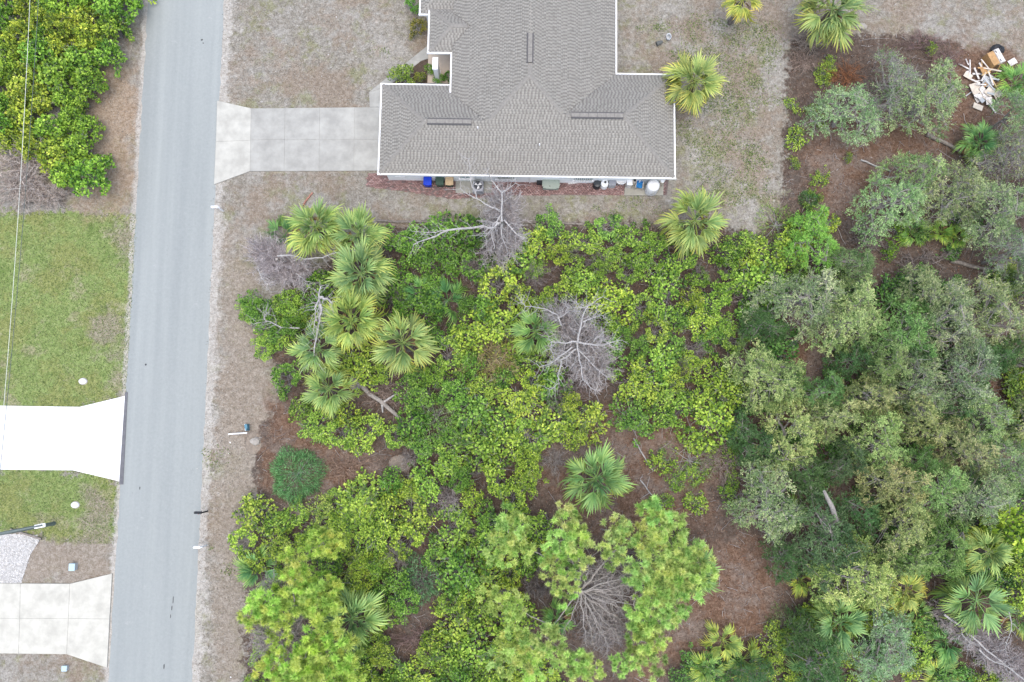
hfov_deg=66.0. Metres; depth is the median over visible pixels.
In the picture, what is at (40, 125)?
hedge bush
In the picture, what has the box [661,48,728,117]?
fan palm
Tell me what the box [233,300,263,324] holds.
shrub
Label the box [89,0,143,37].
hedge bush
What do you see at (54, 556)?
ground
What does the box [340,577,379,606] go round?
shrub
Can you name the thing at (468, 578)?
shrub
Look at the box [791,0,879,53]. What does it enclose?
fan palm
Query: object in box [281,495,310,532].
shrub
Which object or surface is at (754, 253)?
shrub
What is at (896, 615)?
undergrowth plant
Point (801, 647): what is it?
undergrowth plant
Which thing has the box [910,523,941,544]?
undergrowth plant
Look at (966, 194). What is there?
oak tree
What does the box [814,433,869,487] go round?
oak tree
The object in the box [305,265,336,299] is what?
shrub
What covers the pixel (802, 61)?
dead brush
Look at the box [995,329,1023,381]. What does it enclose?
oak tree
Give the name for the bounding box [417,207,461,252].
shrub
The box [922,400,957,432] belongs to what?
undergrowth plant
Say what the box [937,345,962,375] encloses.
undergrowth plant
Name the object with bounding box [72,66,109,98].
hedge bush
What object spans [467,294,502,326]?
shrub
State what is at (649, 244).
dead brush
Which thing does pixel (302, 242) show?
fan palm
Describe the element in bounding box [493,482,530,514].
shrub
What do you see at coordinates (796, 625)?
undergrowth plant
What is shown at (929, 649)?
undergrowth plant
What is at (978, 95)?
scrap sheet
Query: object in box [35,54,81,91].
hedge bush
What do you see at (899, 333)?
oak tree
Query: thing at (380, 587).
shrub
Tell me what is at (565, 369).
shrub
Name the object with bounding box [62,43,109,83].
hedge bush
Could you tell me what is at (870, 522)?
oak tree
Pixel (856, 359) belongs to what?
oak tree
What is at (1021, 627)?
palmetto
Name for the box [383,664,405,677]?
shrub
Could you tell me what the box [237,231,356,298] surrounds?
dead brush tree
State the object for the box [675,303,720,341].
shrub
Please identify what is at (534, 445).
shrub
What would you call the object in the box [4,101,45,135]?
hedge bush
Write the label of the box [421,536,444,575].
shrub
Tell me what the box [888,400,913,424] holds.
undergrowth plant
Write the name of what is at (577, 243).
shrub
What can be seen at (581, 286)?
shrub
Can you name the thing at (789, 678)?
undergrowth plant
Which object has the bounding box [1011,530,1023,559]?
undergrowth plant
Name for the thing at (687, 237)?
fan palm
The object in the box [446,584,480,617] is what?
shrub
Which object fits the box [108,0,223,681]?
road
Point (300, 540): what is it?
shrub
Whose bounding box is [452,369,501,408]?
shrub
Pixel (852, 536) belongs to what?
undergrowth plant
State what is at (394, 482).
shrub
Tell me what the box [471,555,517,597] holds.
shrub
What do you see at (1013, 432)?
oak tree
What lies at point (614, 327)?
shrub
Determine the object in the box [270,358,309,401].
shrub
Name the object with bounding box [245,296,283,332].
shrub
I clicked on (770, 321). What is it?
oak tree
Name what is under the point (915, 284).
undergrowth plant
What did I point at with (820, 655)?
undergrowth plant
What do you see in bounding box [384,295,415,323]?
shrub
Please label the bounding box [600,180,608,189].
drum
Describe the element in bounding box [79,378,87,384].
meter cover
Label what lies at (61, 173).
hedge bush
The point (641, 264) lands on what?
shrub
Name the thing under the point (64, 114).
hedge bush
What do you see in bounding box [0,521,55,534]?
street lamp
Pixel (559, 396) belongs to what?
dead brush
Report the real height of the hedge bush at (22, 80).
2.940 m
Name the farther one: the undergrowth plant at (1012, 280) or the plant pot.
the plant pot
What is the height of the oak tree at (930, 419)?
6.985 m
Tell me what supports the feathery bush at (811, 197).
on the ground at (54, 556)
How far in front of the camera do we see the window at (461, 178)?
62.09 m
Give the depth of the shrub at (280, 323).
60.52 m
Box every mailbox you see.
[193,544,206,548]
[194,511,207,513]
[244,424,249,430]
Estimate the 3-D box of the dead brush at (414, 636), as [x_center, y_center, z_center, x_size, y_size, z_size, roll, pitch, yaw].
[-6.517,22.055,58.344,5.738,0.846,2.836,0,83,0]
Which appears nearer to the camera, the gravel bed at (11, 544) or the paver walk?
the gravel bed at (11, 544)
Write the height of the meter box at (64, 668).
0.345 m
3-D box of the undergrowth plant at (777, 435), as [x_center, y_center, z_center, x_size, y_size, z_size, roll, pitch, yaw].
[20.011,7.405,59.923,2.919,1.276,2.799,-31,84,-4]
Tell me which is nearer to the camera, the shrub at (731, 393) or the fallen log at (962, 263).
the shrub at (731, 393)
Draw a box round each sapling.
[642,492,675,511]
[644,447,680,475]
[664,463,685,493]
[673,525,689,546]
[675,429,711,455]
[680,483,708,516]
[681,457,711,485]
[703,434,719,454]
[715,480,747,506]
[721,445,743,468]
[725,467,742,494]
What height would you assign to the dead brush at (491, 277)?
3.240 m
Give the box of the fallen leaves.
[244,31,1023,681]
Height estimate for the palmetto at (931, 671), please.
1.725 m
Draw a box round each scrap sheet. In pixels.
[963,71,972,79]
[969,83,980,94]
[972,102,982,110]
[974,93,981,98]
[979,85,985,94]
[982,76,991,86]
[984,86,995,96]
[986,97,991,104]
[995,89,1002,96]
[1007,58,1017,65]
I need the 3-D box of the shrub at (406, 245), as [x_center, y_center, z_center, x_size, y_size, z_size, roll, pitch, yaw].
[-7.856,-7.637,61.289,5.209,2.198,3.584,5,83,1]
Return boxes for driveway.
[0,396,124,480]
[0,573,112,666]
[214,101,379,184]
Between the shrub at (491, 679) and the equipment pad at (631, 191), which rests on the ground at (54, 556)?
the shrub at (491, 679)
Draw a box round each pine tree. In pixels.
[235,526,366,681]
[475,494,718,681]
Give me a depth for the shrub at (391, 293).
60.79 m
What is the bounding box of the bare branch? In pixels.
[247,304,299,332]
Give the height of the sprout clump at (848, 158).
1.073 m
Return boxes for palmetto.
[231,545,288,593]
[266,214,299,246]
[397,273,443,315]
[426,277,476,328]
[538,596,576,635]
[686,648,726,681]
[700,620,748,662]
[723,633,762,681]
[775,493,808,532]
[783,655,828,681]
[785,566,814,598]
[898,210,930,247]
[903,595,935,627]
[921,651,962,681]
[923,621,963,670]
[928,216,958,245]
[942,223,970,250]
[990,61,1023,97]
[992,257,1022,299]
[999,597,1023,639]
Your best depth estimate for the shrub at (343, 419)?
59.40 m
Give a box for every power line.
[0,0,38,469]
[0,3,29,446]
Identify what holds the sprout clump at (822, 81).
on the ground at (54, 556)
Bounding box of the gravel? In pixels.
[0,533,38,582]
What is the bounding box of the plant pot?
[666,33,671,40]
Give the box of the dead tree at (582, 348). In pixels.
[512,288,627,401]
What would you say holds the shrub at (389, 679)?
on the ground at (54, 556)
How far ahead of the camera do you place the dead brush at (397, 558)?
58.11 m
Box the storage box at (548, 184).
[542,179,559,189]
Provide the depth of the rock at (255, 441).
60.24 m
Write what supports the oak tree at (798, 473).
on the ground at (54, 556)
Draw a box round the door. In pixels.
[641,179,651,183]
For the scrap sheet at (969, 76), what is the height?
0.166 m
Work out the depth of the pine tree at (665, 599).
52.71 m
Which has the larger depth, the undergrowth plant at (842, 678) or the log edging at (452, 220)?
the log edging at (452, 220)
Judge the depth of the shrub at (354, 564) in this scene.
57.91 m
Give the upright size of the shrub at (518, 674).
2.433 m
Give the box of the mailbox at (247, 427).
[244,424,249,430]
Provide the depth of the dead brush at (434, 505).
58.80 m
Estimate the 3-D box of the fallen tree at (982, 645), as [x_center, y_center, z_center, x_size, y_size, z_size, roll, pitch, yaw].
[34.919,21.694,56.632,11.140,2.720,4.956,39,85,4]
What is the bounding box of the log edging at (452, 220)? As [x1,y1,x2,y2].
[376,219,630,226]
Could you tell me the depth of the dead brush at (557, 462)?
59.91 m
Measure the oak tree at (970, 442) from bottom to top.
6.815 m
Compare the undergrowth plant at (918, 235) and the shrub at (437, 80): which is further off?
the shrub at (437, 80)
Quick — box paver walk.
[366,173,668,198]
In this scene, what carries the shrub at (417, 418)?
on the ground at (54, 556)
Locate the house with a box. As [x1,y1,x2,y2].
[377,0,675,183]
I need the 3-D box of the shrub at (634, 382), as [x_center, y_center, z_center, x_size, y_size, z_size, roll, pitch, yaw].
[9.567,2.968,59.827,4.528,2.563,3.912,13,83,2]
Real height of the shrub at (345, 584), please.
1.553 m
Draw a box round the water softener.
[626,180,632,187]
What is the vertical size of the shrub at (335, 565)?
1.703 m
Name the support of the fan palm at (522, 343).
on the ground at (54, 556)
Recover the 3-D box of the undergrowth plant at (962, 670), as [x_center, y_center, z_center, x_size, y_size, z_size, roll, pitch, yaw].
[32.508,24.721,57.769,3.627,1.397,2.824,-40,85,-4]
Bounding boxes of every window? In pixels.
[459,176,472,179]
[495,177,515,180]
[572,178,593,181]
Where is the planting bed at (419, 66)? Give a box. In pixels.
[394,59,442,83]
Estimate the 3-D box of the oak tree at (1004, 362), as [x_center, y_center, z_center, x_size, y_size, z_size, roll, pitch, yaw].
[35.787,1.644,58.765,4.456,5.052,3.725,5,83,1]
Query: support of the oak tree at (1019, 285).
on the ground at (54, 556)
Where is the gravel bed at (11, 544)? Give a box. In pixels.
[0,534,39,582]
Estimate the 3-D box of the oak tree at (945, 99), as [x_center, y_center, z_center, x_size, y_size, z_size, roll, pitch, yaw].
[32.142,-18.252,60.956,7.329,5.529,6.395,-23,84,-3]
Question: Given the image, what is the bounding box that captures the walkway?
[369,46,427,106]
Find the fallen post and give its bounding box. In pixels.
[228,432,246,434]
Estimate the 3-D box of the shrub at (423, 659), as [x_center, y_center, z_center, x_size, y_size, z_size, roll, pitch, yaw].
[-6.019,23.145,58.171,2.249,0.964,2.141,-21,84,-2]
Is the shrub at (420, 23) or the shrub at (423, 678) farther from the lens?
the shrub at (420, 23)
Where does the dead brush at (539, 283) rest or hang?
on the ground at (54, 556)
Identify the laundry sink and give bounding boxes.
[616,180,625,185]
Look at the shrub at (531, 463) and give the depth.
58.51 m
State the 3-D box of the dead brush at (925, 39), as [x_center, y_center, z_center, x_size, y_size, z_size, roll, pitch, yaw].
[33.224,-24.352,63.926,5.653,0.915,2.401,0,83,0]
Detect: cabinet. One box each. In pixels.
[608,180,615,187]
[981,48,1005,67]
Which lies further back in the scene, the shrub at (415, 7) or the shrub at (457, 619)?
the shrub at (415, 7)
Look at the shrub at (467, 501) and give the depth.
58.56 m
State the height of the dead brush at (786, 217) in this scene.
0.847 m
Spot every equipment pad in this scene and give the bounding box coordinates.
[456,181,491,192]
[624,183,663,195]
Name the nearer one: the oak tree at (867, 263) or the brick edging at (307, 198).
the oak tree at (867, 263)
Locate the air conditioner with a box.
[473,181,483,193]
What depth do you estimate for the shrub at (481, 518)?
58.66 m
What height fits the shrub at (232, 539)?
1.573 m
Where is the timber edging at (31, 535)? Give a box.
[10,528,41,539]
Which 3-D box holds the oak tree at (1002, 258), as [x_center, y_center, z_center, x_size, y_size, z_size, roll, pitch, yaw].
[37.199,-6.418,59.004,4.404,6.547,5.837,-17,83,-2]
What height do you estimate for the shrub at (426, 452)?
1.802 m
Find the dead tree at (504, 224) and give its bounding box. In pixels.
[404,151,530,271]
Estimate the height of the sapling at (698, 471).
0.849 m
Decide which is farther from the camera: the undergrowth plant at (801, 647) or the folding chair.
the folding chair
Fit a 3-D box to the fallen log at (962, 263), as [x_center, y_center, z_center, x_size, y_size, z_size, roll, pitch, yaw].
[36.500,-5.839,62.038,4.089,0.352,0.376,14,83,2]
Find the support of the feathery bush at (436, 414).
on the ground at (54, 556)
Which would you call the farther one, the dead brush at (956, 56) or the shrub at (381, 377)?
the dead brush at (956, 56)
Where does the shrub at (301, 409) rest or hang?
on the ground at (54, 556)
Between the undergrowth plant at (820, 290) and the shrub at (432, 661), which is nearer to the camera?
the shrub at (432, 661)
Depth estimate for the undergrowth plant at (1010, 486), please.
59.12 m
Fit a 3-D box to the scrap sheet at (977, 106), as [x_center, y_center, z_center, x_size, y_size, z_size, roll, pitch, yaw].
[37.588,-18.897,63.611,0.802,0.090,0.450,22,84,3]
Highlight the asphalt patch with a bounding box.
[119,392,127,483]
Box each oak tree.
[719,447,807,547]
[720,408,780,467]
[723,338,806,416]
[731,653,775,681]
[737,307,790,348]
[740,266,848,344]
[748,382,828,480]
[758,533,806,585]
[762,357,805,398]
[771,450,826,507]
[780,605,826,661]
[780,621,848,681]
[781,480,872,592]
[790,368,850,415]
[794,392,864,446]
[796,82,887,151]
[802,530,902,616]
[803,273,888,356]
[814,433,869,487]
[818,246,878,291]
[822,335,878,380]
[830,489,882,540]
[833,370,901,422]
[837,398,911,479]
[841,598,916,681]
[842,171,931,249]
[847,450,933,512]
[854,288,941,380]
[856,329,913,390]
[861,479,939,566]
[863,44,927,128]
[869,149,953,201]
[872,539,938,586]
[878,56,968,142]
[878,344,955,426]
[882,384,955,449]
[883,508,972,582]
[884,336,941,382]
[885,442,942,477]
[892,454,970,525]
[893,262,954,319]
[896,159,994,228]
[897,273,984,367]
[918,323,1002,420]
[926,459,1019,533]
[928,411,1003,480]
[933,386,986,429]
[945,271,1023,352]
[946,176,1023,257]
[946,381,1019,448]
[963,340,1023,386]
[966,124,1023,190]
[967,429,1023,501]
[971,217,1023,282]
[989,86,1023,150]
[995,182,1023,237]
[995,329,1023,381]
[996,394,1023,449]
[1003,264,1023,314]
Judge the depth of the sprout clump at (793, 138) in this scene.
62.89 m
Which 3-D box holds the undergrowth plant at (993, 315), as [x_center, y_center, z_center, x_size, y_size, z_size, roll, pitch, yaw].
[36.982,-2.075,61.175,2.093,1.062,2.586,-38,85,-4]
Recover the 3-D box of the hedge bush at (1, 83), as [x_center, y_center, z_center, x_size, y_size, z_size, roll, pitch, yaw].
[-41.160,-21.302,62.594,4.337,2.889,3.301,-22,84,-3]
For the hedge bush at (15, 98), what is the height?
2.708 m
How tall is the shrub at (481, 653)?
2.174 m
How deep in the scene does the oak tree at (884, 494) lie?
55.65 m
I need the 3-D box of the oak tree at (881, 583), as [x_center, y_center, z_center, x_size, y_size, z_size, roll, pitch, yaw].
[24.270,16.952,56.142,7.047,6.588,6.104,-25,84,-3]
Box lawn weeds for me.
[123,10,788,578]
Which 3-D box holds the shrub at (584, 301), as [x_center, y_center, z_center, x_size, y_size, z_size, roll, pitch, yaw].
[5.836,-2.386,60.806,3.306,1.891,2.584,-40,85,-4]
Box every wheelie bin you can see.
[423,177,432,186]
[435,177,443,186]
[445,177,453,186]
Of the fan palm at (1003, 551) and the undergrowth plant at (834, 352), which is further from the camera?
the undergrowth plant at (834, 352)
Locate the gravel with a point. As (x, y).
(16, 558)
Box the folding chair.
[634,180,643,190]
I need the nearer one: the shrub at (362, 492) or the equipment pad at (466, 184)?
the shrub at (362, 492)
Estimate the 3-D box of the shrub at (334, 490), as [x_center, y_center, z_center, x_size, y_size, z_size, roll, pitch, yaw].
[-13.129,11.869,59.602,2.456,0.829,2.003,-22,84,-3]
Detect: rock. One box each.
[249,437,259,445]
[857,23,866,29]
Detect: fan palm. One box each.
[282,195,345,259]
[285,319,344,381]
[296,365,364,420]
[318,286,388,351]
[318,586,395,655]
[323,233,399,308]
[328,200,393,265]
[368,308,444,381]
[507,300,562,357]
[557,438,636,516]
[654,185,730,262]
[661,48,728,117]
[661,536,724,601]
[721,0,763,25]
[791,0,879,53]
[807,589,870,654]
[879,572,929,617]
[926,564,1020,639]
[950,525,1017,578]
[952,117,1001,165]
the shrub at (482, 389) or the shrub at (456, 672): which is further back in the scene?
the shrub at (482, 389)
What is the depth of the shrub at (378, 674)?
57.92 m
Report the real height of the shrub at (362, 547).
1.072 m
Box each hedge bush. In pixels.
[0,1,18,38]
[0,29,6,60]
[0,40,23,63]
[0,54,6,91]
[0,56,18,85]
[0,92,16,119]
[0,113,20,145]
[0,126,20,155]
[1,17,44,54]
[3,59,51,97]
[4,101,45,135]
[5,87,45,119]
[12,0,39,21]
[15,128,46,174]
[17,38,62,71]
[24,82,67,114]
[25,4,52,33]
[29,23,66,52]
[31,113,68,147]
[33,130,81,173]
[34,0,60,12]
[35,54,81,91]
[36,0,79,22]
[39,12,90,43]
[44,34,75,57]
[48,156,90,187]
[50,86,75,111]
[56,104,87,132]
[61,131,113,162]
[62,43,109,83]
[66,152,115,196]
[67,0,92,14]
[67,87,101,113]
[68,1,102,35]
[70,22,109,53]
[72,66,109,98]
[72,114,105,143]
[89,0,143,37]
[91,35,127,77]
[96,13,134,41]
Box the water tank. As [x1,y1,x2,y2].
[645,179,659,194]
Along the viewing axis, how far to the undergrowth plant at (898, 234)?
61.73 m
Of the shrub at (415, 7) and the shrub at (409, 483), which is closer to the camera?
the shrub at (409, 483)
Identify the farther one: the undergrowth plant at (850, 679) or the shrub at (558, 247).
the shrub at (558, 247)
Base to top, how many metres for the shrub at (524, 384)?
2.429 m
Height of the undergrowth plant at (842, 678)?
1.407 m
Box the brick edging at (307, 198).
[301,192,312,209]
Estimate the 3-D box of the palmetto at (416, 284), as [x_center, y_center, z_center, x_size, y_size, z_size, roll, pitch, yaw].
[-6.906,-3.542,61.146,3.861,2.184,3.566,37,84,4]
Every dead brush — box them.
[0,131,49,183]
[0,159,52,218]
[21,174,72,213]
[269,500,305,523]
[312,453,377,481]
[356,369,404,409]
[382,283,402,309]
[383,539,410,573]
[387,621,454,654]
[393,418,414,434]
[397,447,422,473]
[406,494,439,517]
[408,508,427,528]
[411,567,432,593]
[427,475,463,521]
[430,483,451,498]
[441,557,475,579]
[450,337,533,382]
[457,250,477,281]
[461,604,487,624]
[468,453,482,476]
[471,262,499,291]
[492,317,514,342]
[505,281,519,305]
[516,260,563,290]
[520,574,546,602]
[521,558,544,582]
[522,262,542,291]
[539,444,568,474]
[540,578,553,598]
[542,366,615,397]
[545,393,571,414]
[546,241,587,263]
[559,372,581,400]
[585,249,612,272]
[608,227,676,252]
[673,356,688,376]
[683,337,710,355]
[686,263,713,286]
[686,340,709,358]
[695,432,745,485]
[705,381,731,403]
[705,670,749,681]
[719,272,777,305]
[778,205,803,230]
[782,27,832,53]
[784,48,821,72]
[824,57,868,91]
[841,214,891,255]
[887,244,954,282]
[893,29,954,51]
[924,45,967,76]
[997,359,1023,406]
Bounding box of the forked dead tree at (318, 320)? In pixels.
[299,280,336,372]
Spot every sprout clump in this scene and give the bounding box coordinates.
[783,124,812,151]
[784,97,803,116]
[789,155,800,170]
[805,186,816,196]
[809,163,830,188]
[812,103,831,116]
[812,111,826,129]
[813,63,836,79]
[814,74,831,92]
[817,192,823,201]
[819,59,835,73]
[825,54,836,65]
[844,151,853,163]
[924,40,937,56]
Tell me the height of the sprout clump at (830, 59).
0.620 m
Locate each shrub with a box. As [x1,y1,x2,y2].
[227,520,258,560]
[231,492,287,536]
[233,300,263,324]
[235,289,263,318]
[242,544,270,574]
[244,673,258,681]
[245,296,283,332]
[248,329,279,360]
[248,641,269,668]
[252,626,267,652]
[253,310,282,337]
[258,526,299,562]
[259,321,290,351]
[260,507,301,538]
[266,559,283,584]
[269,294,299,317]
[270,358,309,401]
[271,289,303,326]
[274,313,302,331]
[277,329,310,355]
[278,316,305,337]
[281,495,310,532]
[282,288,299,310]
[288,394,313,425]
[292,301,317,328]
[293,524,316,551]
[294,407,340,448]
[296,522,347,563]
[298,287,331,315]
[300,311,327,336]
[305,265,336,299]
[305,519,354,561]
[306,492,340,527]
[311,568,336,600]
[311,591,363,626]
[313,554,343,577]
[321,418,364,452]
[323,509,351,535]
[325,487,348,508]
[327,399,364,425]
[328,568,351,594]
[330,499,369,537]
[331,341,377,397]
[332,527,357,555]
[335,466,385,526]
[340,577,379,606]
[342,661,377,681]
[343,476,378,513]
[343,638,367,668]
[345,550,371,584]
[346,547,372,573]
[346,565,380,595]
[347,409,385,457]
[351,520,388,570]
[353,500,405,554]
[353,640,379,667]
[364,551,388,582]
[364,672,393,681]
[365,512,390,535]
[365,632,395,669]
[366,628,391,653]
[367,580,395,612]
[369,356,390,384]
[371,668,387,681]
[374,275,407,308]
[374,544,399,569]
[374,600,402,632]
[376,485,405,519]
[377,466,405,498]
[380,219,439,264]
[380,564,413,597]
[381,420,413,450]
[382,653,418,681]
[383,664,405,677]
[384,259,411,288]
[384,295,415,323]
[385,484,435,540]
[385,581,420,625]
[385,670,404,681]
[386,63,420,83]
[388,517,430,561]
[390,272,432,308]
[391,377,438,417]
[395,407,433,445]
[396,363,434,389]
[396,473,417,501]
[403,426,439,467]
[403,653,436,681]
[404,0,418,13]
[406,243,448,277]
[407,461,452,509]
[408,18,427,40]
[411,71,427,83]
[411,287,450,335]
[413,642,442,671]
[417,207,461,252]
[418,626,451,654]
[419,269,446,299]
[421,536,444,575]
[422,363,449,390]
[423,436,473,482]
[424,63,433,75]
[424,500,473,563]
[425,630,465,676]
[428,322,455,345]
[428,335,466,380]
[429,598,488,649]
[429,674,473,681]
[430,237,463,281]
[431,375,471,413]
[431,416,464,454]
[432,73,444,83]
[432,655,453,680]
[433,587,463,614]
[434,544,496,602]
[438,660,476,681]
[443,70,449,83]
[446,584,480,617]
[447,419,500,471]
[448,308,493,360]
[448,465,473,496]
[448,618,505,676]
[449,213,488,252]
[449,251,499,282]
[451,393,496,448]
[452,350,485,382]
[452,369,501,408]
[453,522,488,543]
[455,295,477,320]
[460,481,484,517]
[461,537,483,565]
[464,585,498,628]
[465,672,499,681]
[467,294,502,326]
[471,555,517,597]
[474,258,520,314]
[474,303,524,360]
[474,496,497,530]
[474,505,520,565]
[474,656,506,681]
[477,450,523,497]
[480,400,519,444]
[480,429,527,473]
[481,598,538,643]
[485,574,527,605]
[486,620,516,673]
[488,361,517,389]
[491,238,544,281]
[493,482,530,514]
[494,375,550,427]
[498,561,523,587]
[499,282,535,312]
[499,499,526,522]
[503,417,559,458]
[505,645,548,681]
[506,669,524,681]
[508,509,555,553]
[510,348,551,377]
[511,466,548,499]
[512,444,543,476]
[512,545,538,581]
[514,368,547,393]
[516,224,557,265]
[521,537,554,564]
[522,403,576,449]
[523,258,550,278]
[523,365,572,412]
[523,667,565,681]
[529,291,551,314]
[534,202,566,243]
[542,275,582,318]
[545,242,573,265]
[547,346,569,372]
[555,217,601,254]
[557,391,582,415]
[560,262,602,312]
[562,254,584,275]
[562,422,589,451]
[570,298,605,330]
[571,400,609,447]
[584,275,635,333]
[586,214,624,243]
[586,256,610,280]
[587,311,624,335]
[593,240,631,271]
[595,336,628,380]
[608,356,664,407]
[608,394,654,447]
[609,323,632,344]
[613,256,642,289]
[614,217,651,252]
[619,335,652,361]
[622,285,657,334]
[623,245,661,281]
[626,343,686,388]
[638,402,674,430]
[643,305,673,352]
[645,262,695,323]
[645,376,688,409]
[646,231,673,256]
[651,239,697,280]
[653,331,689,356]
[659,307,690,332]
[661,389,697,435]
[663,364,689,393]
[674,347,709,382]
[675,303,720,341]
[678,285,707,318]
[678,385,740,456]
[682,264,710,288]
[683,375,713,408]
[694,279,731,318]
[698,325,726,356]
[701,353,735,390]
[704,238,746,265]
[709,329,749,354]
[711,256,740,290]
[711,372,754,410]
[713,278,742,306]
[715,311,737,338]
[721,229,760,251]
[734,291,783,341]
[735,250,757,275]
[735,255,791,313]
[744,235,781,273]
[763,240,806,267]
[770,229,816,270]
[779,201,830,241]
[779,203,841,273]
[799,598,829,630]
[803,205,841,235]
[862,596,890,633]
[892,652,923,681]
[964,499,1023,557]
[998,568,1023,616]
[1001,364,1023,389]
[1002,382,1023,426]
[1002,555,1023,584]
[1010,426,1023,455]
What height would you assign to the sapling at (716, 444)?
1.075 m
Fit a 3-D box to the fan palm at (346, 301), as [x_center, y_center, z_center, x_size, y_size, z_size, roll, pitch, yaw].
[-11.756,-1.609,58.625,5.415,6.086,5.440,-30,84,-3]
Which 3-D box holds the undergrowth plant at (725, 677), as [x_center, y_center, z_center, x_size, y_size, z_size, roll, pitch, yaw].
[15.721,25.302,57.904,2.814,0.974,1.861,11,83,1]
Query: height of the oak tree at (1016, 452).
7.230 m
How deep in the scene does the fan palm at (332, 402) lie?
57.54 m
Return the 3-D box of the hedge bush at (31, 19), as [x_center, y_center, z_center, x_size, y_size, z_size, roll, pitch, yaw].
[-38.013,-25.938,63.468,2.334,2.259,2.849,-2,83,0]
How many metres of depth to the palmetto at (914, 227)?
61.59 m
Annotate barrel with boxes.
[593,180,600,189]
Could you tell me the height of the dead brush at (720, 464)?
0.987 m
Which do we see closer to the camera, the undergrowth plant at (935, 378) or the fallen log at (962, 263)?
the undergrowth plant at (935, 378)
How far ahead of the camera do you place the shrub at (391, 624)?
57.67 m
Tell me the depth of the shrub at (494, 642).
57.65 m
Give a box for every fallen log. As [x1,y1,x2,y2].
[349,377,399,417]
[633,438,652,470]
[640,477,662,508]
[814,490,838,521]
[860,159,889,171]
[926,133,963,153]
[949,259,996,271]
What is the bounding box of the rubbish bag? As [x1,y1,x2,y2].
[990,44,1004,53]
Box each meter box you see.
[61,665,68,671]
[68,563,77,570]
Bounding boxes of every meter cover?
[71,501,79,508]
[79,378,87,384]
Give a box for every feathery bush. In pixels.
[269,443,328,505]
[400,552,448,606]
[408,386,471,452]
[465,327,525,389]
[660,428,723,493]
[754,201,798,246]
[763,603,809,661]
[798,190,819,211]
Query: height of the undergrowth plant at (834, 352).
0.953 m
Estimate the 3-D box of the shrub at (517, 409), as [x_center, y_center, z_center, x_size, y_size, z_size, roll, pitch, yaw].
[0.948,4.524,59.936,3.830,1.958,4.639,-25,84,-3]
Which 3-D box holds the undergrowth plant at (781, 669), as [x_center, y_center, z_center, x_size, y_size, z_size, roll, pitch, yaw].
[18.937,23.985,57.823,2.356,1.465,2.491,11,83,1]
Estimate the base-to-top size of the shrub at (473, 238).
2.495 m
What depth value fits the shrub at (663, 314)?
60.35 m
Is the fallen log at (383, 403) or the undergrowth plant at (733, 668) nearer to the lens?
the undergrowth plant at (733, 668)
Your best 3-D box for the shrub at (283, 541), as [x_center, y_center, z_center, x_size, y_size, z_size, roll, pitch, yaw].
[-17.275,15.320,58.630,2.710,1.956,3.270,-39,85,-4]
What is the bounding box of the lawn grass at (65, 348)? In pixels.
[0,212,136,543]
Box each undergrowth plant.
[668,661,699,681]
[679,642,711,677]
[696,646,727,681]
[718,673,741,681]
[721,654,744,681]
[722,384,763,419]
[725,435,747,454]
[738,298,772,339]
[744,461,773,501]
[748,346,778,388]
[751,389,779,414]
[754,264,789,305]
[754,652,785,681]
[757,619,794,662]
[758,318,802,363]
[758,447,777,474]
[759,491,797,537]
[762,417,795,456]
[777,624,822,662]
[781,419,826,452]
[782,618,811,632]
[783,668,809,681]
[784,461,832,496]
[787,263,809,285]
[787,369,824,413]
[796,598,832,624]
[799,642,837,668]
[801,283,846,328]
[812,435,846,463]
[815,664,845,681]
[817,261,848,290]
[817,400,849,427]
[820,362,842,390]
[823,333,850,362]
[829,523,869,556]
[834,375,871,402]
[836,453,858,472]
[837,297,860,317]
[837,645,864,672]
[844,277,874,300]
[845,611,869,641]
[846,670,856,681]
[849,421,878,460]
[852,316,883,340]
[852,457,893,490]
[854,668,880,681]
[857,642,891,676]
[862,587,903,618]
[864,630,888,655]
[865,538,891,571]
[872,273,912,315]
[872,373,903,400]
[874,498,906,539]
[877,240,898,262]
[885,222,910,243]
[887,265,905,289]
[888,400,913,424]
[889,312,916,338]
[892,538,933,586]
[893,634,933,675]
[894,375,925,403]
[895,420,935,461]
[900,262,938,293]
[901,625,926,649]
[902,364,948,389]
[904,606,945,637]
[910,227,932,243]
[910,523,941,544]
[913,332,944,357]
[919,297,942,321]
[919,642,950,678]
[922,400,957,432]
[923,544,973,590]
[928,307,960,346]
[932,661,977,681]
[935,243,964,260]
[936,500,976,544]
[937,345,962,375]
[938,207,969,231]
[938,465,989,515]
[941,269,974,310]
[941,435,968,458]
[949,540,985,559]
[964,215,988,242]
[964,378,994,417]
[968,552,1002,596]
[972,659,997,681]
[974,301,1000,329]
[981,418,1011,443]
[983,336,1006,363]
[986,262,1023,301]
[987,666,1017,681]
[988,471,1022,508]
[998,562,1021,590]
[999,365,1023,399]
[1001,399,1023,437]
[1003,225,1023,243]
[1006,485,1023,521]
[1009,554,1023,566]
[1011,248,1023,265]
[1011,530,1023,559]
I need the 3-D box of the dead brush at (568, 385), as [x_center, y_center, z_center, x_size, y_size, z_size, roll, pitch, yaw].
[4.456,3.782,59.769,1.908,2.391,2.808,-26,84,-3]
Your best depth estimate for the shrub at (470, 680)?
57.59 m
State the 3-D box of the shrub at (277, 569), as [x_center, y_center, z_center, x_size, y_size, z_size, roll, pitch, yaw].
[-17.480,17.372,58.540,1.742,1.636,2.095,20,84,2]
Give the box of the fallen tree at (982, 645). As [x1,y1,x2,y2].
[927,597,1023,681]
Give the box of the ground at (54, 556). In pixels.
[0,0,1023,681]
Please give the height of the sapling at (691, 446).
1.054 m
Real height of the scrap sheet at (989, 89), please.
0.136 m
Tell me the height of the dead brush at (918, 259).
1.025 m
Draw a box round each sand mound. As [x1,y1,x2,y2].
[245,431,261,453]
[389,455,411,471]
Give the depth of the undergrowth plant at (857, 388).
59.77 m

